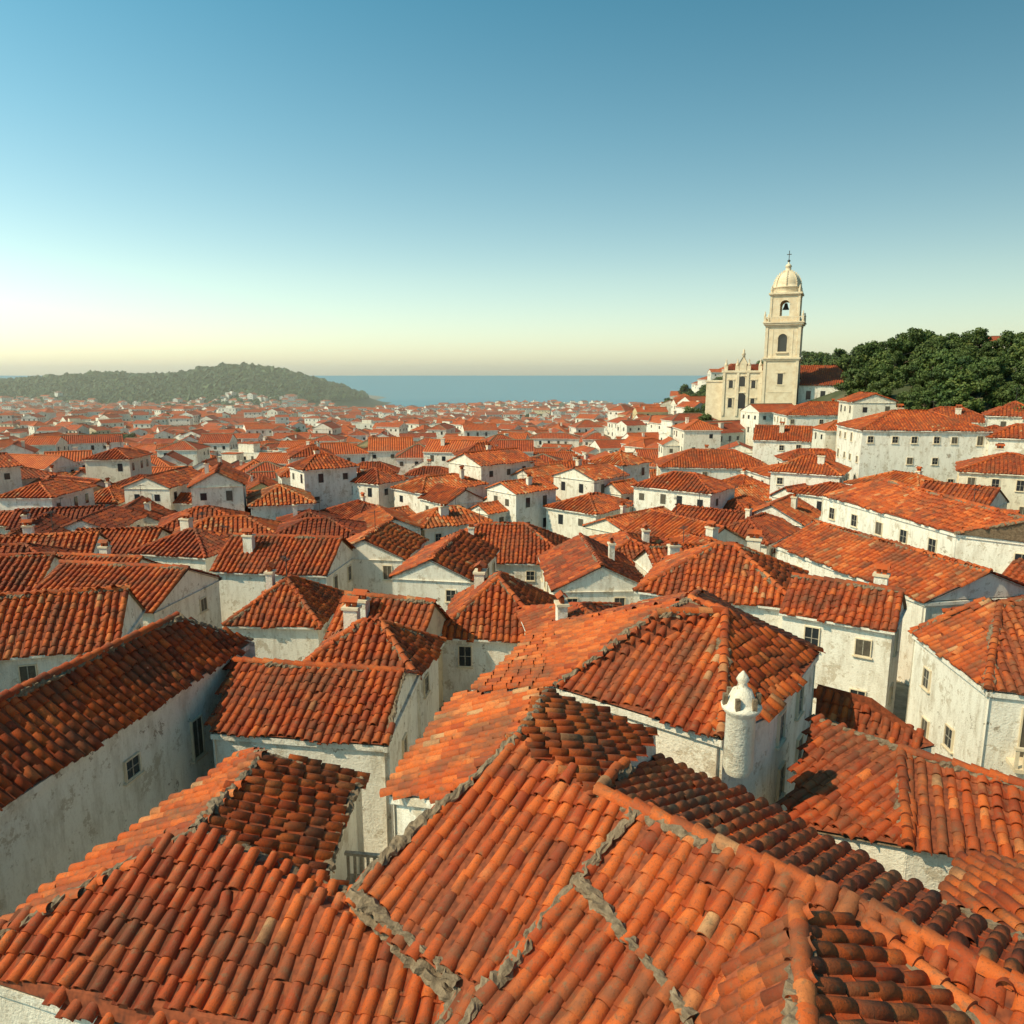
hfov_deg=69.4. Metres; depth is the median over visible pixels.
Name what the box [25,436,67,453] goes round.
white house
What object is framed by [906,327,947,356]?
broadleaf tree
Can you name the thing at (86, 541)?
whitewashed house
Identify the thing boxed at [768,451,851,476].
roof
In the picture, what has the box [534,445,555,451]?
whitewashed house
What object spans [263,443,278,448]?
tiled roof house
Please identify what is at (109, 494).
townhouse
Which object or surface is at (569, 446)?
townhouse
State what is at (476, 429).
tiled roof house
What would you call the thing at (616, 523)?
white house
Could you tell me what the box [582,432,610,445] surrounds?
whitewashed house
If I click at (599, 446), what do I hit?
tiled roof house
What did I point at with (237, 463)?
tiled roof house
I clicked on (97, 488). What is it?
white house
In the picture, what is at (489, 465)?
townhouse
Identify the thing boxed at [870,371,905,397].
broadleaf tree
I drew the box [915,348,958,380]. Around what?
broadleaf tree
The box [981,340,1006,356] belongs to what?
broadleaf tree
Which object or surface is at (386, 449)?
whitewashed house
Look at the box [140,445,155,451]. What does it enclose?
townhouse
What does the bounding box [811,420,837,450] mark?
white house
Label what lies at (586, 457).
tiled roof house
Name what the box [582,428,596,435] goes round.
tiled roof house
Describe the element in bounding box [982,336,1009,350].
hilltop villa
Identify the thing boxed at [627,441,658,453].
white house
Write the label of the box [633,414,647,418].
white house
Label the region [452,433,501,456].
whitewashed house
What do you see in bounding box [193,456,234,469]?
whitewashed house
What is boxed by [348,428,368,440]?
whitewashed house
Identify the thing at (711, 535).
whitewashed house
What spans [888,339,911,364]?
broadleaf tree
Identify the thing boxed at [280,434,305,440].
whitewashed house
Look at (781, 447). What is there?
windows
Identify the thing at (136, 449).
white house
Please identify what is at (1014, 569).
white house
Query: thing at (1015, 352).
broadleaf tree
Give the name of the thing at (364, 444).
white house
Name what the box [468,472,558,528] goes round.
whitewashed house
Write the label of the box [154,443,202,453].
tiled roof house
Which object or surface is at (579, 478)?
white house
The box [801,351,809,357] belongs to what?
broadleaf tree
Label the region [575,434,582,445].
whitewashed house
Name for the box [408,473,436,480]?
townhouse
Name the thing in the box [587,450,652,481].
tiled roof house
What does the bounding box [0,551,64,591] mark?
whitewashed house
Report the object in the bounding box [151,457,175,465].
townhouse
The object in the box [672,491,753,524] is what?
townhouse
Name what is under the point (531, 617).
white house
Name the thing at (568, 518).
tiled roof house
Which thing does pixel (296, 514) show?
townhouse
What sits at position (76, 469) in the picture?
tiled roof house
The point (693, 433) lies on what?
tiled roof house
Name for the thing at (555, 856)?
terracotta roof house
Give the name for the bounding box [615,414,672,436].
tiled roof house
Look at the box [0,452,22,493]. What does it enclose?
tiled roof house
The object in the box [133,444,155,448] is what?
white house
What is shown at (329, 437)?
tiled roof house
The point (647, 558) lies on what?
whitewashed house
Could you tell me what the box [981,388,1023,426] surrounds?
townhouse
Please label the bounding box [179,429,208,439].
whitewashed house
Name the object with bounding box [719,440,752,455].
tiled roof house
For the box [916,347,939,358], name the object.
broadleaf tree
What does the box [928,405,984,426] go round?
hillside villa
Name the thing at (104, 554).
tiled roof house
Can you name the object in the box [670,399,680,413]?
townhouse
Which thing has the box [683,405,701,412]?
broadleaf tree
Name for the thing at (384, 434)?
white house
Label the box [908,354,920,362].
broadleaf tree
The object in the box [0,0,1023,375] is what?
sky
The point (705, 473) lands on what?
windows
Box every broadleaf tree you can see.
[123,433,136,438]
[678,384,694,394]
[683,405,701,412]
[695,387,705,393]
[698,413,712,420]
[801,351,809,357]
[803,351,827,362]
[809,359,848,371]
[813,357,829,362]
[830,348,854,363]
[834,379,847,396]
[838,357,855,370]
[841,371,847,387]
[843,368,869,395]
[848,344,859,357]
[851,340,880,369]
[853,368,883,393]
[862,351,895,371]
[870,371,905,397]
[872,363,894,373]
[877,337,926,366]
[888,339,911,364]
[890,350,907,372]
[892,368,908,382]
[895,332,915,342]
[895,391,911,407]
[899,357,924,386]
[903,400,925,409]
[904,387,936,408]
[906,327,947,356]
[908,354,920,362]
[908,377,927,391]
[908,390,933,408]
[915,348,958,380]
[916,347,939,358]
[919,334,941,348]
[920,362,955,384]
[922,353,966,367]
[923,367,968,389]
[924,335,948,349]
[931,369,989,404]
[936,389,984,409]
[942,354,972,370]
[945,332,967,343]
[946,338,966,348]
[946,342,976,357]
[948,341,962,351]
[954,346,978,358]
[956,350,971,355]
[957,355,979,364]
[960,327,992,356]
[961,359,990,369]
[963,397,984,413]
[964,363,1004,395]
[971,341,993,356]
[978,344,1001,357]
[979,374,1008,407]
[980,357,1014,377]
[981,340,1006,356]
[987,388,1023,406]
[988,356,1009,379]
[997,330,1023,355]
[999,401,1023,411]
[1000,336,1023,367]
[1003,372,1023,389]
[1007,359,1015,372]
[1007,383,1023,403]
[1012,357,1023,384]
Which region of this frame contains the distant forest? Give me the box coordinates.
[0,362,368,406]
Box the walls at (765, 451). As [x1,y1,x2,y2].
[752,441,810,464]
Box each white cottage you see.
[0,583,145,691]
[221,556,344,660]
[303,595,446,737]
[321,589,449,707]
[441,560,558,703]
[779,563,906,713]
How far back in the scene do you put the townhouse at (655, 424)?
194.71 m
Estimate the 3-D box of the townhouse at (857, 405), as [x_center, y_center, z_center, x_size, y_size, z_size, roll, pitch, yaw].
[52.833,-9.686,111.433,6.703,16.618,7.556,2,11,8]
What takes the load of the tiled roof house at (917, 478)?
on the ground
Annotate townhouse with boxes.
[0,439,14,449]
[6,509,72,534]
[49,465,72,475]
[94,477,124,506]
[114,474,148,484]
[120,485,177,526]
[139,438,178,444]
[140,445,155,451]
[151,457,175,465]
[151,466,193,473]
[198,465,213,471]
[241,439,270,449]
[251,450,288,465]
[254,441,274,444]
[275,456,292,485]
[276,499,339,521]
[277,440,316,452]
[315,440,369,463]
[350,453,408,507]
[404,457,448,480]
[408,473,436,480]
[417,482,484,511]
[440,508,570,588]
[446,442,548,495]
[502,433,529,438]
[536,532,642,605]
[542,443,573,450]
[589,523,658,564]
[603,424,606,434]
[618,497,746,546]
[632,529,808,627]
[649,415,666,432]
[654,440,767,479]
[659,427,672,439]
[660,411,717,432]
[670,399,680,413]
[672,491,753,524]
[703,420,744,442]
[723,495,766,510]
[746,462,783,484]
[835,391,898,451]
[941,595,1023,613]
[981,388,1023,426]
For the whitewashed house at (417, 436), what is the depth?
236.45 m
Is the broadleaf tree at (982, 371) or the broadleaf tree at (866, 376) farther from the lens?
the broadleaf tree at (866, 376)
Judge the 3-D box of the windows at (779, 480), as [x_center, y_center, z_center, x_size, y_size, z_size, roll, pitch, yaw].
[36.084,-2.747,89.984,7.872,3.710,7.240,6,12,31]
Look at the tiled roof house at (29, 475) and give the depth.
97.54 m
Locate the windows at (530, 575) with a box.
[496,570,535,581]
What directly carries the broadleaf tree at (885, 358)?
on the ground
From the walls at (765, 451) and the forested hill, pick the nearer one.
the walls at (765, 451)
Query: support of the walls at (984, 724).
on the ground
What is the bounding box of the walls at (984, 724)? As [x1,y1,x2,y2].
[905,634,1023,778]
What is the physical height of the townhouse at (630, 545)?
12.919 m
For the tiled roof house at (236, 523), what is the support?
on the ground
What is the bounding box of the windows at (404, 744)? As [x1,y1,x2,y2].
[402,732,407,758]
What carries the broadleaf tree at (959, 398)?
on the ground
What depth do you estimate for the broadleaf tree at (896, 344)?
160.23 m
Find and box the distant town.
[0,364,730,446]
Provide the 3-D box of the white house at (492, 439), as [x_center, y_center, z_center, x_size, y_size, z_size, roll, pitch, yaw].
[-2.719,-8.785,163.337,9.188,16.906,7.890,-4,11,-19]
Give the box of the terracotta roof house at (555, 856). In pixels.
[340,686,1023,1023]
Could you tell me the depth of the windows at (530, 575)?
60.73 m
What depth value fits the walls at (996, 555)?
49.74 m
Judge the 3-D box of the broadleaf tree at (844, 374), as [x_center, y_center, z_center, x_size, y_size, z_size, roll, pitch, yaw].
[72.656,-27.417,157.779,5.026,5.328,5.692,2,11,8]
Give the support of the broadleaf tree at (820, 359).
on the ground
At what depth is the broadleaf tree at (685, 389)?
277.16 m
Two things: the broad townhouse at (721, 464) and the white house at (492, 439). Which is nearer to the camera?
the broad townhouse at (721, 464)
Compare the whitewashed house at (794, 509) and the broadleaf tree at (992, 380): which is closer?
the whitewashed house at (794, 509)
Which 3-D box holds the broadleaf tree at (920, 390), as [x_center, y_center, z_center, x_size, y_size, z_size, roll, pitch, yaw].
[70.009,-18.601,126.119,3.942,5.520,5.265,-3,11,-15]
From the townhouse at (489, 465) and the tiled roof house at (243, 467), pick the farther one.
the tiled roof house at (243, 467)
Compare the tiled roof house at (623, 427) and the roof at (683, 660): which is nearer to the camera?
the roof at (683, 660)
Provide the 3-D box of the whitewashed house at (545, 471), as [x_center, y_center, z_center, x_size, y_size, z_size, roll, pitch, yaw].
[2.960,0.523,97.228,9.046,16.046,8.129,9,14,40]
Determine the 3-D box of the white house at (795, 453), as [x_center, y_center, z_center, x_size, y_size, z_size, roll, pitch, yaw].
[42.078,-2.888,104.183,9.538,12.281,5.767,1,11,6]
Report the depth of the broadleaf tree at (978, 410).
116.84 m
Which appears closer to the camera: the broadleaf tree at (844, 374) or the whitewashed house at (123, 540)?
the whitewashed house at (123, 540)
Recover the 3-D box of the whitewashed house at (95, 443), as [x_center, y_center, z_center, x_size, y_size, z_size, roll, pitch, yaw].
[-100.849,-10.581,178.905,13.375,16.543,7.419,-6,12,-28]
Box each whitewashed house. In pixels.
[0,510,110,553]
[0,542,77,552]
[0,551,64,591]
[5,497,105,532]
[8,453,80,472]
[44,447,92,466]
[59,433,123,453]
[72,436,152,482]
[75,525,172,554]
[120,466,200,511]
[161,450,193,465]
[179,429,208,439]
[187,451,247,510]
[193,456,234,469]
[245,461,283,481]
[246,472,277,489]
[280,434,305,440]
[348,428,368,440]
[350,504,423,534]
[367,437,412,465]
[389,465,488,515]
[394,444,424,474]
[399,432,436,440]
[411,438,486,468]
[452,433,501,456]
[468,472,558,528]
[511,456,567,483]
[529,431,579,447]
[533,451,575,459]
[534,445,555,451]
[540,446,567,449]
[546,428,564,432]
[555,447,566,450]
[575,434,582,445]
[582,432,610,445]
[588,451,610,459]
[606,417,632,438]
[632,406,667,417]
[633,452,656,468]
[633,526,738,576]
[649,469,655,477]
[652,520,719,543]
[726,503,800,556]
[734,484,771,501]
[740,403,793,445]
[752,491,820,528]
[768,481,849,519]
[985,424,1001,429]
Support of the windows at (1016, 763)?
attached to the walls at (984, 724)
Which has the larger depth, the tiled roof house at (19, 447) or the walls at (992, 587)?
the tiled roof house at (19, 447)
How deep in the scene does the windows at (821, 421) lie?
129.14 m
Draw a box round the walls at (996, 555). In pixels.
[821,496,1023,573]
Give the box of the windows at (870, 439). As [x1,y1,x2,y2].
[836,430,983,482]
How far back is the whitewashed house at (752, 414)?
146.44 m
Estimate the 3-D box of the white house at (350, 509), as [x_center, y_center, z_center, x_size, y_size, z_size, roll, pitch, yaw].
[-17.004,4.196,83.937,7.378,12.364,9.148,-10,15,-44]
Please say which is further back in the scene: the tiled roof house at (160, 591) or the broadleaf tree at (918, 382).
the broadleaf tree at (918, 382)
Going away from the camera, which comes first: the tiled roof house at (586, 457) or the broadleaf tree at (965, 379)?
the broadleaf tree at (965, 379)
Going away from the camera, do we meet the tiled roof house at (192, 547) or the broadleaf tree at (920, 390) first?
the tiled roof house at (192, 547)
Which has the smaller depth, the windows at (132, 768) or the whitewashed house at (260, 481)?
the windows at (132, 768)
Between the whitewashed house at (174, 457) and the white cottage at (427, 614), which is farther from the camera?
the whitewashed house at (174, 457)
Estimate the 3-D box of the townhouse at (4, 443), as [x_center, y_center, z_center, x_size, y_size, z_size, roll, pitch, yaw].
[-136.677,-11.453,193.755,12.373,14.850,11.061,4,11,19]
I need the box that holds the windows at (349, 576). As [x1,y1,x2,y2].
[232,564,352,613]
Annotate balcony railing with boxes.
[344,850,390,884]
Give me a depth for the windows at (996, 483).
74.90 m
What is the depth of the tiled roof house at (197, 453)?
151.74 m
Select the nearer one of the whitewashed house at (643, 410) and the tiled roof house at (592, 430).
the tiled roof house at (592, 430)
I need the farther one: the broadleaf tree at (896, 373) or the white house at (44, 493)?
the broadleaf tree at (896, 373)
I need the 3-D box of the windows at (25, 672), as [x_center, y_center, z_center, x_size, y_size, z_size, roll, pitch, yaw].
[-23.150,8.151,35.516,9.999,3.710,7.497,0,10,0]
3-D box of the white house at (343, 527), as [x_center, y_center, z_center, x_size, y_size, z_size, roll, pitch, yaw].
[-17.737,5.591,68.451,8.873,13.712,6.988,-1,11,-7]
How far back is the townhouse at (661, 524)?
65.07 m
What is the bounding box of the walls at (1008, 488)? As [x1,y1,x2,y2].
[958,473,1023,509]
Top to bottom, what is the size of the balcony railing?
0.780 m
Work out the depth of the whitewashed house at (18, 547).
52.71 m
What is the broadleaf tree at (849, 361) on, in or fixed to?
on the ground
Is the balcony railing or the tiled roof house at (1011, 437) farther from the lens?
the tiled roof house at (1011, 437)
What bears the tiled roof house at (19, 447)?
on the ground
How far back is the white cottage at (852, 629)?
34.95 m
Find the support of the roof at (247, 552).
on the walls at (238, 592)
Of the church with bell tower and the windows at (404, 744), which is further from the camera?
the church with bell tower
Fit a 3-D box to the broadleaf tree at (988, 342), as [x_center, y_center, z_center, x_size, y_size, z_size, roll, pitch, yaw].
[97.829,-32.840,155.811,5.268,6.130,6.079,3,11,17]
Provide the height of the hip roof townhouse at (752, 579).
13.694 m
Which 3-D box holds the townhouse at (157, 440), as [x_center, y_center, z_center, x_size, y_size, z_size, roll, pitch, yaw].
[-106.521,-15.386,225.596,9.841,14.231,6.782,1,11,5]
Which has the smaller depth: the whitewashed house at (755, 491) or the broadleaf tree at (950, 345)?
the whitewashed house at (755, 491)
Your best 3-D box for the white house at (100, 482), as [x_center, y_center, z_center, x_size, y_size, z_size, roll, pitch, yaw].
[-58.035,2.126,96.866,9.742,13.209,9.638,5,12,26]
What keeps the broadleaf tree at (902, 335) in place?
on the ground
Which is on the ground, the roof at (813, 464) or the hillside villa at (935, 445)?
the hillside villa at (935, 445)
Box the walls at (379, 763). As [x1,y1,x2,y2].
[210,673,420,868]
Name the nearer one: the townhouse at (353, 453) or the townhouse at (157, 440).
the townhouse at (353, 453)
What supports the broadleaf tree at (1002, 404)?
on the ground
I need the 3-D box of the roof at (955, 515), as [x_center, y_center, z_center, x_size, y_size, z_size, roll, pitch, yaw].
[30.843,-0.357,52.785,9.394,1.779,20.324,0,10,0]
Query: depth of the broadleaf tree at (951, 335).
162.46 m
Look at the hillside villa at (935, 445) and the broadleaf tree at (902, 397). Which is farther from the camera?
the broadleaf tree at (902, 397)
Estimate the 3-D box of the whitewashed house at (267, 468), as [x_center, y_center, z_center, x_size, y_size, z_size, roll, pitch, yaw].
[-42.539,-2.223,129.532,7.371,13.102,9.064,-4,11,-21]
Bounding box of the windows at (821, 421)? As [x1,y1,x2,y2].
[774,416,836,424]
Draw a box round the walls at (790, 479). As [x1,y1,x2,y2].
[769,473,847,501]
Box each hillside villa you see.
[772,397,838,425]
[835,401,993,482]
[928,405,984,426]
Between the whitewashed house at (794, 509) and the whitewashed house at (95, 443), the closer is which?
the whitewashed house at (794, 509)
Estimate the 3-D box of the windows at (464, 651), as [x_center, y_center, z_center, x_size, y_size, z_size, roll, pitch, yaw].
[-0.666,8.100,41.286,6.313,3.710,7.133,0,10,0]
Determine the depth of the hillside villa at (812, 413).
129.64 m
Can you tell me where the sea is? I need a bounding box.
[0,376,704,406]
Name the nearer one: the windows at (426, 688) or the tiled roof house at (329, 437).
the windows at (426, 688)
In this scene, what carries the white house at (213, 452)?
on the ground
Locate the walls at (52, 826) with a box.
[0,620,254,916]
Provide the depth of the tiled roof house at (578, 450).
190.39 m
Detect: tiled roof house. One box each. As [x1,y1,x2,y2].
[0,440,39,453]
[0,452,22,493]
[20,465,59,486]
[31,559,222,628]
[56,539,161,563]
[60,504,146,530]
[70,467,79,473]
[127,512,231,573]
[151,440,210,465]
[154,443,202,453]
[172,515,281,533]
[177,434,198,441]
[221,442,281,459]
[231,460,244,467]
[236,460,260,472]
[245,483,316,519]
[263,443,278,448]
[287,440,334,461]
[309,433,347,442]
[344,435,362,443]
[408,495,492,545]
[413,436,432,445]
[460,422,497,437]
[483,475,560,501]
[543,483,633,537]
[569,420,604,435]
[571,444,589,455]
[581,439,624,455]
[581,453,595,459]
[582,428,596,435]
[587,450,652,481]
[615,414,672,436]
[623,438,661,451]
[633,448,658,458]
[658,417,722,457]
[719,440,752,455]
[843,466,938,486]
[969,488,1019,512]
[985,423,1023,455]
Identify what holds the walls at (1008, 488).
on the ground
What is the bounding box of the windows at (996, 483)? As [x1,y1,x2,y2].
[956,473,1023,514]
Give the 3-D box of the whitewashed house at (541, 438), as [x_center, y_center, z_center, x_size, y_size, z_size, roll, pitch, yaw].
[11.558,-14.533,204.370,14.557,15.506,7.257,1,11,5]
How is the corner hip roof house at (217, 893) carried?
on the ground
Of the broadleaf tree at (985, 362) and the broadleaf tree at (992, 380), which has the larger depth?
the broadleaf tree at (985, 362)
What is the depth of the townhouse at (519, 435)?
187.90 m
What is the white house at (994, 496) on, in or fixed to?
on the ground
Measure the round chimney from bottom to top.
2.500 m
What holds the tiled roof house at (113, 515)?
on the ground
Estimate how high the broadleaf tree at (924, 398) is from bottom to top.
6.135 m
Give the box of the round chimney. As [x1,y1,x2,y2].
[721,671,761,778]
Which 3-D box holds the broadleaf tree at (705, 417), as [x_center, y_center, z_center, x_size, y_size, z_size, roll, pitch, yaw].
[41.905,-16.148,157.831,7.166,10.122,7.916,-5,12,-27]
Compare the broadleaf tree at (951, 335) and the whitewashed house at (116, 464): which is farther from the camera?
the broadleaf tree at (951, 335)
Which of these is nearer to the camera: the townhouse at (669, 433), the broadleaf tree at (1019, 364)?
the broadleaf tree at (1019, 364)
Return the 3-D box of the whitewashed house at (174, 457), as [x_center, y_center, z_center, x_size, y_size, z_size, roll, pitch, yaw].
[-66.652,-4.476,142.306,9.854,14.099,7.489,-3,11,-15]
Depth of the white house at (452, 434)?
238.56 m
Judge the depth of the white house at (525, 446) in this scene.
145.13 m
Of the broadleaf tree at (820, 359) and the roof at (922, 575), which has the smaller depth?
the roof at (922, 575)
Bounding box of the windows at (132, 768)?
[123,714,207,786]
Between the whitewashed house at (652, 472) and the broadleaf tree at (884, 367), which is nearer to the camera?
the whitewashed house at (652, 472)
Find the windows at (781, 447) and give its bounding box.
[752,444,810,461]
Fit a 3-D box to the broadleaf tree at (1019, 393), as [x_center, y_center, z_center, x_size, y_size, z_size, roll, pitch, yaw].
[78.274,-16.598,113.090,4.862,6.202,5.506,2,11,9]
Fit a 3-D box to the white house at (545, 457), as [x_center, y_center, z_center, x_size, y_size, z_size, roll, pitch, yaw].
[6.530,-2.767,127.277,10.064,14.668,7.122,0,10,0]
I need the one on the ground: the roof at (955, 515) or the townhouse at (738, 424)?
the townhouse at (738, 424)
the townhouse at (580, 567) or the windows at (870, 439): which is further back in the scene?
the windows at (870, 439)
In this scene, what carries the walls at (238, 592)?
on the ground
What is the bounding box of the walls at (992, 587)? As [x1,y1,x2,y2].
[775,546,1023,684]
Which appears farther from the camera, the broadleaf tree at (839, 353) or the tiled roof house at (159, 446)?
the broadleaf tree at (839, 353)
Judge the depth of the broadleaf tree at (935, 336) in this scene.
160.94 m
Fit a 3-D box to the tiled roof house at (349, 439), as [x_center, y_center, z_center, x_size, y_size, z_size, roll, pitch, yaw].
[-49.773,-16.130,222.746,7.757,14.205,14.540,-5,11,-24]
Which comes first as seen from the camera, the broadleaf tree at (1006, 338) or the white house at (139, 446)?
the broadleaf tree at (1006, 338)
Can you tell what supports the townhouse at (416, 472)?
on the ground
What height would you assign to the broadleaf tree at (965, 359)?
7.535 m
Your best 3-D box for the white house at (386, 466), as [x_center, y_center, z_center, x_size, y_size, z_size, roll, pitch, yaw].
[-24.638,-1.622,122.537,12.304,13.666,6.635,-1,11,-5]
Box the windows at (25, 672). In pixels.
[17,623,141,683]
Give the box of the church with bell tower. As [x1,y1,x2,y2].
[705,251,843,419]
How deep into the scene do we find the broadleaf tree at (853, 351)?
195.84 m
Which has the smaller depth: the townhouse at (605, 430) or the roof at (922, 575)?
the roof at (922, 575)
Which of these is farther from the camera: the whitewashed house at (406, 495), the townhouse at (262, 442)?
the townhouse at (262, 442)
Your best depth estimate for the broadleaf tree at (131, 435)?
299.36 m
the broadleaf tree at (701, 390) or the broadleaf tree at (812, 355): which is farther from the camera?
the broadleaf tree at (701, 390)
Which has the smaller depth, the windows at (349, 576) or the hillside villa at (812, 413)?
the windows at (349, 576)
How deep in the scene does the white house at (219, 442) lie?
172.00 m
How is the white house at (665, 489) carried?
on the ground
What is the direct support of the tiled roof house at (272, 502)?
on the ground
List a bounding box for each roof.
[0,611,253,810]
[204,656,422,745]
[209,528,355,577]
[471,587,825,738]
[752,422,812,441]
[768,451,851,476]
[772,519,1023,602]
[822,477,1023,541]
[908,597,1023,694]
[955,444,1023,475]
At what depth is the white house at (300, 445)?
161.91 m
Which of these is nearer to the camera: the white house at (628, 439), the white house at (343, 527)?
the white house at (343, 527)
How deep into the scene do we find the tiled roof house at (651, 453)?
143.94 m
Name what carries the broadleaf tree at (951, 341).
on the ground
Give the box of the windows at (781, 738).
[775,685,804,802]
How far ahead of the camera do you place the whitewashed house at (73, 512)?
73.55 m
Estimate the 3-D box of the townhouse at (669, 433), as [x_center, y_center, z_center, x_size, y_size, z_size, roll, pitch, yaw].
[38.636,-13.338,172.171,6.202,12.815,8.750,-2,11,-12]
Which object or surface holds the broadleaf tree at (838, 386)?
on the ground
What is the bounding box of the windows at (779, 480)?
[776,474,847,484]
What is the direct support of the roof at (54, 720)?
on the walls at (52, 826)
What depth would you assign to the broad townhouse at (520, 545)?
62.23 m
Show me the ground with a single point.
(901, 697)
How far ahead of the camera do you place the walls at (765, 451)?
111.27 m
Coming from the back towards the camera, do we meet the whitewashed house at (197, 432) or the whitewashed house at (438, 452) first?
the whitewashed house at (197, 432)
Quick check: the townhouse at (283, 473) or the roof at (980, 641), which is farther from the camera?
the townhouse at (283, 473)
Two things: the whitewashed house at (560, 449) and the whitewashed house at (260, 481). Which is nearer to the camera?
the whitewashed house at (260, 481)
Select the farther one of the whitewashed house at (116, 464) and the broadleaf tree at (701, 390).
the broadleaf tree at (701, 390)
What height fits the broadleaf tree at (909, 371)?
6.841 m
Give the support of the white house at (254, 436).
on the ground
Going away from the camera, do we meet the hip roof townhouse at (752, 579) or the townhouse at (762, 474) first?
the hip roof townhouse at (752, 579)
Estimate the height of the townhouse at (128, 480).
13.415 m
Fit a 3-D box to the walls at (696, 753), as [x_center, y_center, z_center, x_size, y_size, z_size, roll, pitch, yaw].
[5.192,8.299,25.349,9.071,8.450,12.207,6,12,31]
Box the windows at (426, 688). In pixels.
[423,672,430,698]
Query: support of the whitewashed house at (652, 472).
on the ground
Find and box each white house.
[0,478,97,533]
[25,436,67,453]
[25,475,105,491]
[52,475,115,486]
[124,447,148,451]
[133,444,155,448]
[158,505,249,530]
[190,441,216,455]
[198,433,237,455]
[221,452,250,462]
[233,431,262,441]
[272,500,367,538]
[284,441,315,452]
[286,446,359,509]
[320,492,409,518]
[347,510,429,593]
[357,435,376,447]
[357,461,399,473]
[375,431,395,436]
[388,529,499,613]
[443,434,484,439]
[445,433,460,435]
[481,433,513,445]
[498,439,538,455]
[516,590,621,635]
[530,453,562,462]
[548,454,589,468]
[551,454,637,500]
[582,500,675,535]
[619,436,642,450]
[621,432,658,438]
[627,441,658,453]
[630,471,738,510]
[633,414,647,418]
[675,401,702,413]
[677,396,705,403]
[708,422,743,446]
[722,467,769,490]
[774,448,835,463]
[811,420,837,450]
[921,480,1009,508]
[1002,558,1023,582]
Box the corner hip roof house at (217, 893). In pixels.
[0,747,444,1023]
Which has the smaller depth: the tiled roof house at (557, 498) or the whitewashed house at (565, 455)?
the tiled roof house at (557, 498)
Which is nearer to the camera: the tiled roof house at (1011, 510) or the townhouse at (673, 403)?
the tiled roof house at (1011, 510)
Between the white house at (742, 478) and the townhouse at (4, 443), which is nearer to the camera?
the white house at (742, 478)
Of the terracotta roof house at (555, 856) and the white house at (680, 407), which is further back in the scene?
the white house at (680, 407)
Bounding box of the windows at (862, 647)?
[803,625,898,705]
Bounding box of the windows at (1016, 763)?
[919,666,1023,773]
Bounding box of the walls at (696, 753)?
[472,654,818,810]
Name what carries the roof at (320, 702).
on the walls at (379, 763)
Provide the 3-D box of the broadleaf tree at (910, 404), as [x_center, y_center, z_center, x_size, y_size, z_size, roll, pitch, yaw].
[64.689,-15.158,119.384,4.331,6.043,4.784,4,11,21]
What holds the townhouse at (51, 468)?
on the ground
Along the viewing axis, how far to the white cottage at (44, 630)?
33.91 m
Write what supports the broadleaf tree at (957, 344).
on the ground
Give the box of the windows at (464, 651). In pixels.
[455,645,473,692]
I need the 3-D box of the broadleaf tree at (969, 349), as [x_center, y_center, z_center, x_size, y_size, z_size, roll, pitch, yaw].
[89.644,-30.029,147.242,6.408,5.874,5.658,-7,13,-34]
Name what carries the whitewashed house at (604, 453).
on the ground
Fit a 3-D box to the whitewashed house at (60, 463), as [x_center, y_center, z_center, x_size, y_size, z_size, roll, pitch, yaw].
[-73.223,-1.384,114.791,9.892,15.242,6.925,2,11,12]
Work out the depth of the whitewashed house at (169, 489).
83.50 m
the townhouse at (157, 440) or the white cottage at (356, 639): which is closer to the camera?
the white cottage at (356, 639)
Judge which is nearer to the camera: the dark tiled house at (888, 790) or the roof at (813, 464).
the dark tiled house at (888, 790)
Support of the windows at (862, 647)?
in the white cottage at (852, 629)
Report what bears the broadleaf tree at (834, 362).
on the ground
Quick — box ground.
[229,367,1017,721]
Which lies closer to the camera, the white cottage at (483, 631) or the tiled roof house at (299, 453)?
the white cottage at (483, 631)
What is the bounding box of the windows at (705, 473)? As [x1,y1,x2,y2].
[656,465,707,474]
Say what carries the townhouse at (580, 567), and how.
on the ground
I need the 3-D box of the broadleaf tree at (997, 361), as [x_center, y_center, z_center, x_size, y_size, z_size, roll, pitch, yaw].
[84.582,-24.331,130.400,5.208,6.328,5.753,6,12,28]
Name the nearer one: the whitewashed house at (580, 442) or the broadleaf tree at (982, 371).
the broadleaf tree at (982, 371)
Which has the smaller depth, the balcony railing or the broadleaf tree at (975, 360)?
the balcony railing
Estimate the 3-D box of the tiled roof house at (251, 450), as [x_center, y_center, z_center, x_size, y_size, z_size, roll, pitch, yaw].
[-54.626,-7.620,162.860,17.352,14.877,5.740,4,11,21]
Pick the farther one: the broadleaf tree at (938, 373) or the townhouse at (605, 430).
the townhouse at (605, 430)
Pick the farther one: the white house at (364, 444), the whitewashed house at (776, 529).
the white house at (364, 444)
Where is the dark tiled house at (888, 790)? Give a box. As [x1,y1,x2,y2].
[776,684,1023,891]
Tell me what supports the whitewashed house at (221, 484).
on the ground
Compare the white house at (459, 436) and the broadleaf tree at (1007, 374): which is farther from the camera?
the white house at (459, 436)
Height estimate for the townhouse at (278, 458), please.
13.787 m
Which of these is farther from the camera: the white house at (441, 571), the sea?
the sea
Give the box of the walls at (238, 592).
[216,541,352,627]
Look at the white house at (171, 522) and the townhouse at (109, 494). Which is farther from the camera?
the townhouse at (109, 494)
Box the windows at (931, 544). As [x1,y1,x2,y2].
[827,507,1023,559]
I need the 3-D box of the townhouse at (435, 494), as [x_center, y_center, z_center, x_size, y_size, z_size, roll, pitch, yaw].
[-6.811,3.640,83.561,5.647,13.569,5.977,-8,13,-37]
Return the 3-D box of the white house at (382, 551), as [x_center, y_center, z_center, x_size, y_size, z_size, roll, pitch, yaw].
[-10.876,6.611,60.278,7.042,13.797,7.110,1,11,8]

